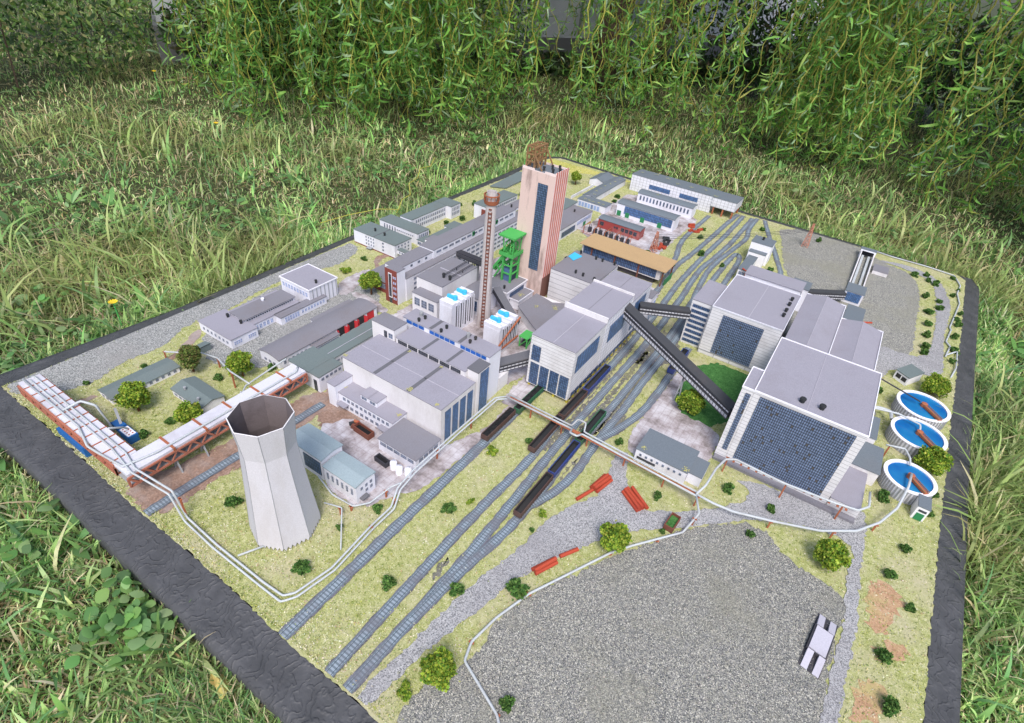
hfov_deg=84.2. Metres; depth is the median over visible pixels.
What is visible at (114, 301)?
flower
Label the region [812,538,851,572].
model tree
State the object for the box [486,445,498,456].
bush
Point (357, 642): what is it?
railway track
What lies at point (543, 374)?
tall window
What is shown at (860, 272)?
rail ramp
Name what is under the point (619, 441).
bush
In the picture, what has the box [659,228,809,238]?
power line
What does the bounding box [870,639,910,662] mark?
soil
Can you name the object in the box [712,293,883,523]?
washery
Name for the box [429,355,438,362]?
window
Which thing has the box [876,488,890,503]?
bush
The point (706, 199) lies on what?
railway shed
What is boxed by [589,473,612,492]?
pipe stack
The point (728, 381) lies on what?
lawn
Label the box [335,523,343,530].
bush
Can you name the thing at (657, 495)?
bush
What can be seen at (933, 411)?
settling tank
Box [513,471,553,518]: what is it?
goods wagon
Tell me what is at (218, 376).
bush
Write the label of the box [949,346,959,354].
bush
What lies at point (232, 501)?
bush
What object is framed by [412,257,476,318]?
crusher house
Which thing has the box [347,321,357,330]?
door
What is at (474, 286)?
hopper house
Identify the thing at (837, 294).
conveyor gallery
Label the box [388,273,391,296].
stair window
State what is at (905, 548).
bush
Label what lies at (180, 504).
pipeline
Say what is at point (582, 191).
yard wall
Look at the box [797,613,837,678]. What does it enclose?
dumper platform
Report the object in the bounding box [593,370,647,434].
soil
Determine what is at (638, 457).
window
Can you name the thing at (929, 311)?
bush
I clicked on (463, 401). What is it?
tall window
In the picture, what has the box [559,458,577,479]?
soil
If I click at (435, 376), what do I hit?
boiler house
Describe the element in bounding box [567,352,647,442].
soil
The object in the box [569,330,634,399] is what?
soil
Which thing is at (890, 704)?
bush
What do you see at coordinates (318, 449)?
pump house
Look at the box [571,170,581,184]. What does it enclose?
model tree
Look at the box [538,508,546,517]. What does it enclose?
bush
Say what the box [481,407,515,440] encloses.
goods wagon
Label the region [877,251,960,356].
pipeline
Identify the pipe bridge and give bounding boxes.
[17,364,308,487]
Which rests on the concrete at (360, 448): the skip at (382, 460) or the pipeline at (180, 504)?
the skip at (382, 460)
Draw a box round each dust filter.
[439,286,474,328]
[483,309,520,351]
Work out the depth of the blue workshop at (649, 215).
1.56 m
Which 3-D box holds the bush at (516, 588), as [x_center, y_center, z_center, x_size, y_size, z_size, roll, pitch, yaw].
[0.004,0.262,0.647,0.029,0.021,0.026,13,37,9]
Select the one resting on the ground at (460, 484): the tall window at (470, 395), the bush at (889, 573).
the bush at (889, 573)
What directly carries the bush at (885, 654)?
on the soil at (897, 650)
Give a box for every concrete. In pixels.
[321,386,535,506]
[338,269,369,294]
[352,292,387,312]
[391,256,530,384]
[502,375,534,405]
[579,194,696,254]
[628,373,718,479]
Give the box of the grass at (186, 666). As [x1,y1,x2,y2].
[0,0,1023,722]
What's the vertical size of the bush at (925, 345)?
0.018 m
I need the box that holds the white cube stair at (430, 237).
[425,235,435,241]
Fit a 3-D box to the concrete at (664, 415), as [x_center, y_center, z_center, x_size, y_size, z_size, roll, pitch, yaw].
[0.286,0.093,0.925,0.125,0.001,0.281,25,40,24]
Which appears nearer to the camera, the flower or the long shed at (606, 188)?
the flower
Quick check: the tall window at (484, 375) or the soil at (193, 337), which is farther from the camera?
the soil at (193, 337)
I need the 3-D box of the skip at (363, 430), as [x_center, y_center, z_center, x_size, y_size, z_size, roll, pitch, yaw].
[-0.217,0.102,0.829,0.032,0.010,0.012,27,41,26]
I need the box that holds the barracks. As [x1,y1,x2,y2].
[97,357,179,404]
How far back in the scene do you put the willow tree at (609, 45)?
2.21 m
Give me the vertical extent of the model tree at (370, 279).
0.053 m
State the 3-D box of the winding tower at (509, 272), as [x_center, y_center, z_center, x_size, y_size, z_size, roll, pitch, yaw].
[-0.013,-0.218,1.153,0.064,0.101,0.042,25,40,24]
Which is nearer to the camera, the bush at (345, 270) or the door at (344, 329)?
the door at (344, 329)
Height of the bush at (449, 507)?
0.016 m
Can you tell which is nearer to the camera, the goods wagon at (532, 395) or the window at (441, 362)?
the window at (441, 362)
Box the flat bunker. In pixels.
[518,293,564,331]
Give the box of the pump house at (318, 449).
[296,423,342,480]
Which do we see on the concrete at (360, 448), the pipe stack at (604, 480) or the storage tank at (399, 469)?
the storage tank at (399, 469)
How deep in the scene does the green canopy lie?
1.74 m
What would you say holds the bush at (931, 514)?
on the ground at (460, 484)
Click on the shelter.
(204, 346)
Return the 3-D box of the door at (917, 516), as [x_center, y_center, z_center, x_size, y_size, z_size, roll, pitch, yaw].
[0.567,0.217,0.791,0.010,0.013,0.001,25,40,24]
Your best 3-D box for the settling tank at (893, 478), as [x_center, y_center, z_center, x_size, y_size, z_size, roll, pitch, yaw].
[0.582,0.176,0.834,0.071,0.029,0.071,25,40,24]
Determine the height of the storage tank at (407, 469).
0.016 m
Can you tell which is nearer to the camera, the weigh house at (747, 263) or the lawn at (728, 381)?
the lawn at (728, 381)
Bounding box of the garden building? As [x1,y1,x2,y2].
[150,0,823,65]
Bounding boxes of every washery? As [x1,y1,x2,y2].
[680,265,812,371]
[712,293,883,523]
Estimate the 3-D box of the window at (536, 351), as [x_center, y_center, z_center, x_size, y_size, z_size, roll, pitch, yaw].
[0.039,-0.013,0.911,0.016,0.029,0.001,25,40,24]
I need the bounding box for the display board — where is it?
[0,156,979,722]
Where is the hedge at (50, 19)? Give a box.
[0,0,548,95]
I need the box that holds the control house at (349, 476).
[322,451,375,502]
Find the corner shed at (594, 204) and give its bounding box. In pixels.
[577,195,611,213]
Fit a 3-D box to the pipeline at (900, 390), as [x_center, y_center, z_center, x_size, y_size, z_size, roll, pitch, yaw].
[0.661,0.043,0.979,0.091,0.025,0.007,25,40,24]
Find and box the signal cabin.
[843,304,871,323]
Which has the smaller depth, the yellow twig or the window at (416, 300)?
the window at (416, 300)
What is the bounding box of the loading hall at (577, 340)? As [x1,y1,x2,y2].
[497,270,657,402]
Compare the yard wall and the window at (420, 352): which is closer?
the window at (420, 352)
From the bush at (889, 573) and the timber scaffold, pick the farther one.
the timber scaffold
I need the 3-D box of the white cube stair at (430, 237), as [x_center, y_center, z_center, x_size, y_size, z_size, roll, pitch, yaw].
[-0.183,-0.274,1.323,0.026,0.029,0.033,25,40,24]
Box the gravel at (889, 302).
[780,229,919,414]
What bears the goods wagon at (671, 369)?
on the railway track at (655, 395)
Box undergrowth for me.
[156,0,1023,125]
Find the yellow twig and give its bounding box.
[321,158,434,222]
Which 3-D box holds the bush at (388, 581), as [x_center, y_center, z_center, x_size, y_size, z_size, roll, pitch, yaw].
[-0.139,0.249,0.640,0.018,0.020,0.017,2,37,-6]
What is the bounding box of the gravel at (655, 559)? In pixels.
[397,521,845,722]
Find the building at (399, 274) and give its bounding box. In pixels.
[366,199,518,304]
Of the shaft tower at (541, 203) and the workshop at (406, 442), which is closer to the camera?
the workshop at (406, 442)
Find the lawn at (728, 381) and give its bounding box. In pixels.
[675,362,747,427]
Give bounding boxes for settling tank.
[877,459,937,504]
[884,416,947,458]
[891,390,950,430]
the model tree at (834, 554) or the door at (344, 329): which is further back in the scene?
the door at (344, 329)
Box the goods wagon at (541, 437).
[528,414,562,452]
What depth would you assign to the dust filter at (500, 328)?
1.01 m
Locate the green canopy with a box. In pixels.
[490,172,521,188]
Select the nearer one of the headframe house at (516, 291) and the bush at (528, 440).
the bush at (528, 440)
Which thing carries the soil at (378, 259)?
on the ground at (460, 484)
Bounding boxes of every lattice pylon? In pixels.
[649,231,658,252]
[801,223,814,247]
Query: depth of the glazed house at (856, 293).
1.29 m
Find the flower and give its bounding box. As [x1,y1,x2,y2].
[108,299,123,328]
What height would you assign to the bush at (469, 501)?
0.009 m
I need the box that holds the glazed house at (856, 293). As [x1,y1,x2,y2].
[841,282,866,306]
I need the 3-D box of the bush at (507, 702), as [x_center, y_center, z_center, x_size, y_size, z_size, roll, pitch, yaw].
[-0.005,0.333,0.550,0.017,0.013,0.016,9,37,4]
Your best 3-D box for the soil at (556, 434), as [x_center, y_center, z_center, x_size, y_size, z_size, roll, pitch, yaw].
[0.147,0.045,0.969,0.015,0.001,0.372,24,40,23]
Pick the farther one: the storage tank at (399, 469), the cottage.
the cottage
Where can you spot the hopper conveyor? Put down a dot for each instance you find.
(501, 298)
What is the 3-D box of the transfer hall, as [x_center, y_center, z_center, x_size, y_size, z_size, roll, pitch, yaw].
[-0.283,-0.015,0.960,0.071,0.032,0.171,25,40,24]
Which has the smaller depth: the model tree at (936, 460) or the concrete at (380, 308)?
the model tree at (936, 460)
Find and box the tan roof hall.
[580,233,677,286]
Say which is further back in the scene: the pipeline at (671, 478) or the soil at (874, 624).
the pipeline at (671, 478)
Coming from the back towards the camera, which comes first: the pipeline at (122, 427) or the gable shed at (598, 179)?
the gable shed at (598, 179)
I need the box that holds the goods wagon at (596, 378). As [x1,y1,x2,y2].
[583,364,610,393]
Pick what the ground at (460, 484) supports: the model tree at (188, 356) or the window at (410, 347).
the model tree at (188, 356)
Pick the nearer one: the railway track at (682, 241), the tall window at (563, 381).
the tall window at (563, 381)
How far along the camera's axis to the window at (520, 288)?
1.16 m
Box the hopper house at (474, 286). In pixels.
[465,281,495,315]
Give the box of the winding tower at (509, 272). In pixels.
[493,227,526,282]
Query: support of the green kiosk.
on the concrete at (511, 349)
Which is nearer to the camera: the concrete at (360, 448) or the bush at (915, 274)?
the concrete at (360, 448)
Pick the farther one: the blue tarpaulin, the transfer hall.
the blue tarpaulin
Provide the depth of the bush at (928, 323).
1.24 m
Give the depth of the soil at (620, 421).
0.91 m
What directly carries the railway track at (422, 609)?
on the ground at (460, 484)
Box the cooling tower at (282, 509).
[226,394,320,550]
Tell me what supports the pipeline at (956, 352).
on the ground at (460, 484)
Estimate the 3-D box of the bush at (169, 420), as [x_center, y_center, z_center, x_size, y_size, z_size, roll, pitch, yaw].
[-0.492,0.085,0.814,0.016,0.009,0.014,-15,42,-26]
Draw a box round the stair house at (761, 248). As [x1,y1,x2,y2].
[745,235,776,267]
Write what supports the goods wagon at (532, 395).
on the railway track at (313, 606)
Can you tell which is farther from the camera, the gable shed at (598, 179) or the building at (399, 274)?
the gable shed at (598, 179)
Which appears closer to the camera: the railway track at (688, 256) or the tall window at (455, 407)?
the tall window at (455, 407)
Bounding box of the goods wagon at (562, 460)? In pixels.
[547,440,580,477]
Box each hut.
[893,364,924,385]
[910,493,931,521]
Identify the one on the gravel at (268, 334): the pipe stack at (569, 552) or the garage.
the garage
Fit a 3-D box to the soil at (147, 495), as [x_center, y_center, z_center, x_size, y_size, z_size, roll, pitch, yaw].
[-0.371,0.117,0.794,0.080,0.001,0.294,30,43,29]
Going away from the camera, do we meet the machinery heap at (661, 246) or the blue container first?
the blue container
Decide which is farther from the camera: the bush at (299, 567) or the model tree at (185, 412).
the model tree at (185, 412)
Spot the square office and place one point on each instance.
(382, 240)
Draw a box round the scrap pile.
[349,419,359,428]
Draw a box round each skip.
[353,422,374,440]
[374,453,389,467]
[663,512,680,533]
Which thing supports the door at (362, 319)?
in the garage
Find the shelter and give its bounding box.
[197,341,211,352]
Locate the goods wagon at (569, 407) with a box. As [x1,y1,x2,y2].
[558,389,587,419]
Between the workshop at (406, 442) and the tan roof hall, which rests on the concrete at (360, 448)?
the workshop at (406, 442)
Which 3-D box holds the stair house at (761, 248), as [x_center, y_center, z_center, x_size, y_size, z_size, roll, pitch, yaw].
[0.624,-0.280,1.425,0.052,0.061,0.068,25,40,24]
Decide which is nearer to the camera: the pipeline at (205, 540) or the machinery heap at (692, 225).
the pipeline at (205, 540)
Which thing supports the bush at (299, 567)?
on the ground at (460, 484)
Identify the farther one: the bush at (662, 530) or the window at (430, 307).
the window at (430, 307)
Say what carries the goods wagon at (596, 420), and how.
on the railway track at (422, 609)
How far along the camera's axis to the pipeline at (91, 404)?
0.77 m
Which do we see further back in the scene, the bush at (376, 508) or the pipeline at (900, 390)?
the pipeline at (900, 390)
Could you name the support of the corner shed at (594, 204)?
on the ground at (460, 484)
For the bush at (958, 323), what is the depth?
1.25 m
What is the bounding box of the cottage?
[170,376,224,412]
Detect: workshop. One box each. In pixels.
[377,418,440,470]
[559,197,592,240]
[597,214,645,239]
[616,198,680,231]
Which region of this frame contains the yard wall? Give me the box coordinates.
[571,184,593,198]
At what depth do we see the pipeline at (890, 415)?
0.96 m
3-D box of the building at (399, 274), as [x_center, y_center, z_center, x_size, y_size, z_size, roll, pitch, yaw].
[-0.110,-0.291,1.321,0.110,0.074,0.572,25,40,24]
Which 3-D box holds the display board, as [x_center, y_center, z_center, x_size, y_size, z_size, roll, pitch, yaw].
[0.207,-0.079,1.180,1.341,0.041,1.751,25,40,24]
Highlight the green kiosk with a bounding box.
[519,330,532,348]
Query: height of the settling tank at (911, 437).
0.029 m
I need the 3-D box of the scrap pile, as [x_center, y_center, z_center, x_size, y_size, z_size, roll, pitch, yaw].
[-0.235,0.092,0.842,0.014,0.006,0.018,25,40,24]
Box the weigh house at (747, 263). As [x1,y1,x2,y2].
[736,255,757,275]
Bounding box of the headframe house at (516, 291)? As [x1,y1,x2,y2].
[492,271,533,309]
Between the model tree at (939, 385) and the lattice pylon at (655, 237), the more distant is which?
the lattice pylon at (655, 237)
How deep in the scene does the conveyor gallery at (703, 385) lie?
0.92 m
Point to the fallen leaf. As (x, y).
(217, 681)
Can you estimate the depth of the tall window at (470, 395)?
0.85 m
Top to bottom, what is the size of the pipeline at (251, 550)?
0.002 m
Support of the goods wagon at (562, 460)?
on the railway track at (422, 609)
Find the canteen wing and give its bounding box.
[379,197,460,244]
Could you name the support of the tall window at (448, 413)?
in the boiler house at (435, 376)
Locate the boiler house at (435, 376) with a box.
[327,308,501,443]
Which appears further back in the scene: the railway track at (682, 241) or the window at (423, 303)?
the railway track at (682, 241)
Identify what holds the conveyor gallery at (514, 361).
on the concrete at (511, 349)
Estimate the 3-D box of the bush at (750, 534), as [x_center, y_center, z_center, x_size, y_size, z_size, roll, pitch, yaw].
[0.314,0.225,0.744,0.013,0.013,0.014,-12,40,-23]
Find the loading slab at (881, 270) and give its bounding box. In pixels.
[872,264,889,276]
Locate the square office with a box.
[353,222,411,257]
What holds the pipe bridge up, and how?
on the ground at (460, 484)
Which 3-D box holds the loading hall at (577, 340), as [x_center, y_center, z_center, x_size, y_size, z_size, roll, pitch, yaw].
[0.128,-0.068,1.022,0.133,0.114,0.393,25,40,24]
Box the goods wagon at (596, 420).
[575,408,606,445]
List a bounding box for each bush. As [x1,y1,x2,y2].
[138,429,149,438]
[164,416,175,424]
[212,373,222,380]
[223,494,243,508]
[267,363,276,371]
[290,559,310,577]
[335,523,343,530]
[339,267,351,273]
[371,504,382,513]
[381,574,396,591]
[396,679,411,701]
[440,502,456,514]
[449,582,464,596]
[466,498,474,504]
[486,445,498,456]
[498,694,515,713]
[505,577,529,600]
[525,438,532,443]
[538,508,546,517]
[614,437,623,444]
[652,490,661,500]
[659,528,664,534]
[697,250,704,256]
[722,482,734,494]
[745,529,756,537]
[766,503,774,513]
[873,646,893,664]
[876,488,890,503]
[882,694,901,718]
[884,567,898,579]
[899,544,912,553]
[904,602,916,612]
[910,271,919,277]
[920,342,931,349]
[920,348,928,354]
[921,330,931,337]
[922,292,929,298]
[923,308,934,314]
[924,320,932,326]
[926,510,934,516]
[932,280,940,286]
[935,305,944,310]
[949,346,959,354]
[949,357,956,363]
[950,333,959,339]
[954,319,962,326]
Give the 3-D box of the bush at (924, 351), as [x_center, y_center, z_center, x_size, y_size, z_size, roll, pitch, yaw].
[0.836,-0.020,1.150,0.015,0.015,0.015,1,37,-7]
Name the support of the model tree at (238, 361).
on the ground at (460, 484)
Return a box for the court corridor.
[416,221,461,245]
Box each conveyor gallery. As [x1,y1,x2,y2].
[499,350,529,372]
[623,303,735,418]
[638,301,690,319]
[808,289,846,299]
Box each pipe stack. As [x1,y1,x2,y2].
[531,556,557,575]
[559,547,578,557]
[575,488,593,500]
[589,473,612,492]
[621,486,648,511]
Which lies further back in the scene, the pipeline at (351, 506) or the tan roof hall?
the tan roof hall
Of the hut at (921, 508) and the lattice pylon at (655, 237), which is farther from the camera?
the lattice pylon at (655, 237)
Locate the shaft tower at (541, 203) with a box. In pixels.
[513,161,568,296]
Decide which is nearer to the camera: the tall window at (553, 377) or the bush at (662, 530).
the bush at (662, 530)
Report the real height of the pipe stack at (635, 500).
0.009 m
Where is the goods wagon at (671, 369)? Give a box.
[667,348,688,373]
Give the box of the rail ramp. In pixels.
[849,246,877,285]
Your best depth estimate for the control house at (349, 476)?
0.73 m
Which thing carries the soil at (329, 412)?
on the ground at (460, 484)
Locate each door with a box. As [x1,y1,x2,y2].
[313,379,317,390]
[337,326,348,335]
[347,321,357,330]
[357,315,367,325]
[367,310,373,319]
[913,512,924,521]
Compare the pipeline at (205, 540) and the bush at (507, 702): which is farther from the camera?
the pipeline at (205, 540)
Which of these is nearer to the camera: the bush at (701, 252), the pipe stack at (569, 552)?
the pipe stack at (569, 552)
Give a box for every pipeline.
[22,366,298,466]
[28,376,506,596]
[28,379,506,602]
[62,400,114,430]
[108,426,128,429]
[162,351,250,387]
[238,545,264,556]
[240,358,285,392]
[317,475,401,510]
[324,502,342,549]
[464,495,699,722]
[507,396,699,505]
[508,393,696,491]
[695,456,870,518]
[697,473,912,537]
[875,408,920,429]
[876,406,892,419]
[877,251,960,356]
[881,378,920,401]
[883,444,910,465]
[946,351,957,377]
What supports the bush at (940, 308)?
on the path at (891, 359)
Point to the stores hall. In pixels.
(683, 208)
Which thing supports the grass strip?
on the ground at (460, 484)
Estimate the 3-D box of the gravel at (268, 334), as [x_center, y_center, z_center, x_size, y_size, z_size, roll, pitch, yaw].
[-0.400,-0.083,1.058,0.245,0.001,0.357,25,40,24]
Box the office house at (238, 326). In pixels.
[198,289,326,348]
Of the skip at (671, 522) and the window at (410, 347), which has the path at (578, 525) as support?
the skip at (671, 522)
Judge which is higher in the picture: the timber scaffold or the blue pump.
the timber scaffold
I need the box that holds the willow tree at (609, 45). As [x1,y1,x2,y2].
[114,0,1023,225]
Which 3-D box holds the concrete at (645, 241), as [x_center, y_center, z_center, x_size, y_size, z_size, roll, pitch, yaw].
[0.362,-0.393,1.588,0.247,0.001,0.434,25,40,24]
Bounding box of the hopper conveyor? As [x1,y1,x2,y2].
[492,286,519,323]
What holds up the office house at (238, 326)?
on the gravel at (268, 334)
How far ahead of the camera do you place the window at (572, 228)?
1.46 m
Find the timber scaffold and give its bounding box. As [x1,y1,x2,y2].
[524,136,552,170]
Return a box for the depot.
[633,428,709,486]
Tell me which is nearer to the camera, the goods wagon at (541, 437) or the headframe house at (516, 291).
the goods wagon at (541, 437)
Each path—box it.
[357,452,867,722]
[875,260,950,376]
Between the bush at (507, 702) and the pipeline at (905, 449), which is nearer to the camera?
the bush at (507, 702)
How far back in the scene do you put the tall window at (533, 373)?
0.93 m
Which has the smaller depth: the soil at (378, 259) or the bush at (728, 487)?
the bush at (728, 487)
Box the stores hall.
[636,189,696,217]
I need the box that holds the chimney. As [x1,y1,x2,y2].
[476,190,499,328]
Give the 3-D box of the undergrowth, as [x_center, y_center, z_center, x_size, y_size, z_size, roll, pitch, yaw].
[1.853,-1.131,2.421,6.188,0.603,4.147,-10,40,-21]
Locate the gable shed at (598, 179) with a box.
[589,172,613,185]
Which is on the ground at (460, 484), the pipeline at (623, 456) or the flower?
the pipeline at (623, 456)
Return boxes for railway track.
[143,402,325,515]
[278,390,544,639]
[325,215,745,677]
[343,218,753,693]
[408,218,759,623]
[531,253,741,508]
[598,347,692,440]
[654,214,739,294]
[665,215,710,275]
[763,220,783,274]
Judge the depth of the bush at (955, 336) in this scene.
1.21 m
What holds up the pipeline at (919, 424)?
on the settling tank at (911, 437)
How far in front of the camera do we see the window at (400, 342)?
0.90 m
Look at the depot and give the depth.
0.82 m
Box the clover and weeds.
[0,52,1023,670]
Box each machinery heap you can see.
[650,242,666,249]
[662,237,670,245]
[688,223,702,232]
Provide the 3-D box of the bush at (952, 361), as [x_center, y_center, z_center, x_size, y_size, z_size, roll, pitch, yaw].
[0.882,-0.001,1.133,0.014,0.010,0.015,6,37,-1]
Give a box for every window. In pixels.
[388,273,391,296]
[398,340,406,346]
[408,345,416,351]
[414,297,419,305]
[418,350,427,357]
[421,300,426,308]
[428,303,433,312]
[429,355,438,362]
[440,360,448,367]
[444,408,450,440]
[450,366,460,373]
[452,402,458,433]
[459,395,465,426]
[466,390,472,420]
[478,367,488,410]
[509,285,523,299]
[528,361,538,384]
[531,344,540,361]
[538,366,548,389]
[547,370,558,393]
[557,375,568,398]
[561,225,574,237]
[576,214,590,225]
[637,456,654,466]
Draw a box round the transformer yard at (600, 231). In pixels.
[581,221,631,243]
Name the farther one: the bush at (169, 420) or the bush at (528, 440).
the bush at (528, 440)
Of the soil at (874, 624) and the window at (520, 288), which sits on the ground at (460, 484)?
the soil at (874, 624)
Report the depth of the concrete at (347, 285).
1.17 m
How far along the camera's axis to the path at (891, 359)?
1.15 m
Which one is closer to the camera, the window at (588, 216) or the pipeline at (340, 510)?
the pipeline at (340, 510)
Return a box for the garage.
[258,298,376,368]
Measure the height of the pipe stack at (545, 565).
0.009 m
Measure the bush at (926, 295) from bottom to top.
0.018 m
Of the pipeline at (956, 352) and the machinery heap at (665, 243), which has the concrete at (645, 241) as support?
the machinery heap at (665, 243)
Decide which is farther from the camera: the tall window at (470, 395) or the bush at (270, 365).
the bush at (270, 365)
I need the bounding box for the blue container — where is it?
[56,427,91,456]
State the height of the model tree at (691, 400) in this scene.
0.046 m
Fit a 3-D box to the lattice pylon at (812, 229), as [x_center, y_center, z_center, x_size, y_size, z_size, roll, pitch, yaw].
[0.803,-0.341,1.529,0.017,0.067,0.030,25,40,24]
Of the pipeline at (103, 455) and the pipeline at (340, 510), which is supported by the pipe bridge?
the pipeline at (103, 455)
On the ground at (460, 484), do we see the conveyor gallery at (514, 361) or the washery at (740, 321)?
the washery at (740, 321)
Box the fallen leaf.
[209,673,230,702]
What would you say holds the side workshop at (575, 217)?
on the ground at (460, 484)
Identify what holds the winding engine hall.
on the ground at (460, 484)
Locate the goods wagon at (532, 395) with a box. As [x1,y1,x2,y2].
[513,385,543,413]
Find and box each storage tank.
[390,459,396,470]
[395,464,402,475]
[404,466,411,477]
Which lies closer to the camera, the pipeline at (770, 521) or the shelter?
the pipeline at (770, 521)
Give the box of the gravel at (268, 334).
[201,285,379,367]
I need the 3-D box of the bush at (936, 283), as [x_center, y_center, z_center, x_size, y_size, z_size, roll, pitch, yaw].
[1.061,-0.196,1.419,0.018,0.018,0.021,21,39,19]
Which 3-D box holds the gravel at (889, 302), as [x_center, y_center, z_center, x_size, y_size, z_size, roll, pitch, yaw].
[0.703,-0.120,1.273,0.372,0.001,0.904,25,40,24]
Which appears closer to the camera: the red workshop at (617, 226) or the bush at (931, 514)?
the bush at (931, 514)
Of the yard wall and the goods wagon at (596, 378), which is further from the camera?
the yard wall
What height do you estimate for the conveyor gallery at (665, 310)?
0.019 m
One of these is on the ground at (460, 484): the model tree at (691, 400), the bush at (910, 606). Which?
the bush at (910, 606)
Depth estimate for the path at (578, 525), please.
0.72 m
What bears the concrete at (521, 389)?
on the ground at (460, 484)
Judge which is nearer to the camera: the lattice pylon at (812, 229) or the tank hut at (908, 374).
the tank hut at (908, 374)
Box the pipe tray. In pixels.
[510,397,695,493]
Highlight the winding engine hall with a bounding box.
[547,250,617,302]
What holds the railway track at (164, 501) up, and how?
on the ground at (460, 484)
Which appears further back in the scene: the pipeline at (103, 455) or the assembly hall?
the assembly hall
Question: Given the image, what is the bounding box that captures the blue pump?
[110,408,140,444]
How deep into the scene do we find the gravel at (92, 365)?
0.96 m
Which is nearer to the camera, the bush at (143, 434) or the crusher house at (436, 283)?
the bush at (143, 434)
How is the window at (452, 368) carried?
in the boiler house at (435, 376)
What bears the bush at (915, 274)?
on the ground at (460, 484)
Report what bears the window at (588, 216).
in the side workshop at (575, 217)
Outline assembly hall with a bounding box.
[279,263,337,301]
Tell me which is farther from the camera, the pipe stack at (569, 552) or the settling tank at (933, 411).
the settling tank at (933, 411)
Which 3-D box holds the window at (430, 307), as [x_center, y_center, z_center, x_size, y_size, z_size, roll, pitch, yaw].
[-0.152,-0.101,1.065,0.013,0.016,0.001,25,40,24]
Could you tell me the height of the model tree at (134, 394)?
0.050 m
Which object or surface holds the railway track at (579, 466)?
on the ground at (460, 484)
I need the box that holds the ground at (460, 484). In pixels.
[2,158,965,722]
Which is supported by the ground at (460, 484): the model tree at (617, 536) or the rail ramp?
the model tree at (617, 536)
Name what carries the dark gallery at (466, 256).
on the concrete at (511, 349)
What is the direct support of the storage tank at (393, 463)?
on the concrete at (360, 448)
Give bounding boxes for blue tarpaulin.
[568,252,581,260]
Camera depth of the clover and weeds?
1.08 m
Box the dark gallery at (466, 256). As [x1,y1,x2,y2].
[456,250,481,280]
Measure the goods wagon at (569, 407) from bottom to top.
0.012 m
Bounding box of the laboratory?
[474,190,517,217]
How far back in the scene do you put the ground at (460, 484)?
0.73 m
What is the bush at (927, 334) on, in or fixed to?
on the ground at (460, 484)
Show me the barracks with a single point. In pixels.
(157, 372)
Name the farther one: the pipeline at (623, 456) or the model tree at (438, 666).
the pipeline at (623, 456)
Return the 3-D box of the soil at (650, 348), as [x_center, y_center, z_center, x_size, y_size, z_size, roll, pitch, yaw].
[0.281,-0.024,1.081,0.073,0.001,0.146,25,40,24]
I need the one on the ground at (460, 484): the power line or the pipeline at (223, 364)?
the pipeline at (223, 364)
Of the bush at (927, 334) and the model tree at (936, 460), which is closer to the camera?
the model tree at (936, 460)
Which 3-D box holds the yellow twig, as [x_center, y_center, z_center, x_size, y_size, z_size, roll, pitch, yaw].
[-0.292,-0.469,1.558,0.140,0.031,0.548,19,38,16]
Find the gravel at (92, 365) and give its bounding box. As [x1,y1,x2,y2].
[7,243,358,393]
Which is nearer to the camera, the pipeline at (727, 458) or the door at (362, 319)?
the pipeline at (727, 458)
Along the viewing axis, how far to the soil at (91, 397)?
0.84 m
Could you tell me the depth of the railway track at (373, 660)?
0.76 m
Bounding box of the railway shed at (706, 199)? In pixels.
[629,169,743,218]
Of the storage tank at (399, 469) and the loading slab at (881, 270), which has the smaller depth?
the storage tank at (399, 469)
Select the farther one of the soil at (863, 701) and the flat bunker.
the flat bunker
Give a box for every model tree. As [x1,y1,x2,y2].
[113,381,151,411]
[173,400,203,423]
[175,344,201,371]
[222,350,254,377]
[358,270,381,294]
[419,646,457,692]
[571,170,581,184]
[599,519,632,552]
[675,388,705,415]
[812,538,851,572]
[913,445,953,476]
[919,372,952,397]
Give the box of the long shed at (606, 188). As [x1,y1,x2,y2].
[582,176,625,199]
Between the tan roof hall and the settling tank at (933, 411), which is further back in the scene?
the tan roof hall
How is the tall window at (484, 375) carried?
in the boiler house at (435, 376)
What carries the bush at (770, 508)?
on the path at (578, 525)
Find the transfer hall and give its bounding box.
[288,319,372,391]
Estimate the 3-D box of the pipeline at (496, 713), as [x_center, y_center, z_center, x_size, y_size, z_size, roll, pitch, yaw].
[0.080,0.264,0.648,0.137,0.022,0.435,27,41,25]
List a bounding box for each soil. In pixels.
[76,395,97,404]
[126,391,326,513]
[168,329,200,359]
[317,388,376,428]
[374,254,388,267]
[432,557,448,580]
[543,343,635,450]
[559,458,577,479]
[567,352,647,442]
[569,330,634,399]
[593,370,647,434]
[615,415,626,434]
[634,330,679,366]
[848,678,887,722]
[863,579,905,634]
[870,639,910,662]
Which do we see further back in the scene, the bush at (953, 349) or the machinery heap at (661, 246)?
the machinery heap at (661, 246)
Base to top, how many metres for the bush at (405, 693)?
0.010 m

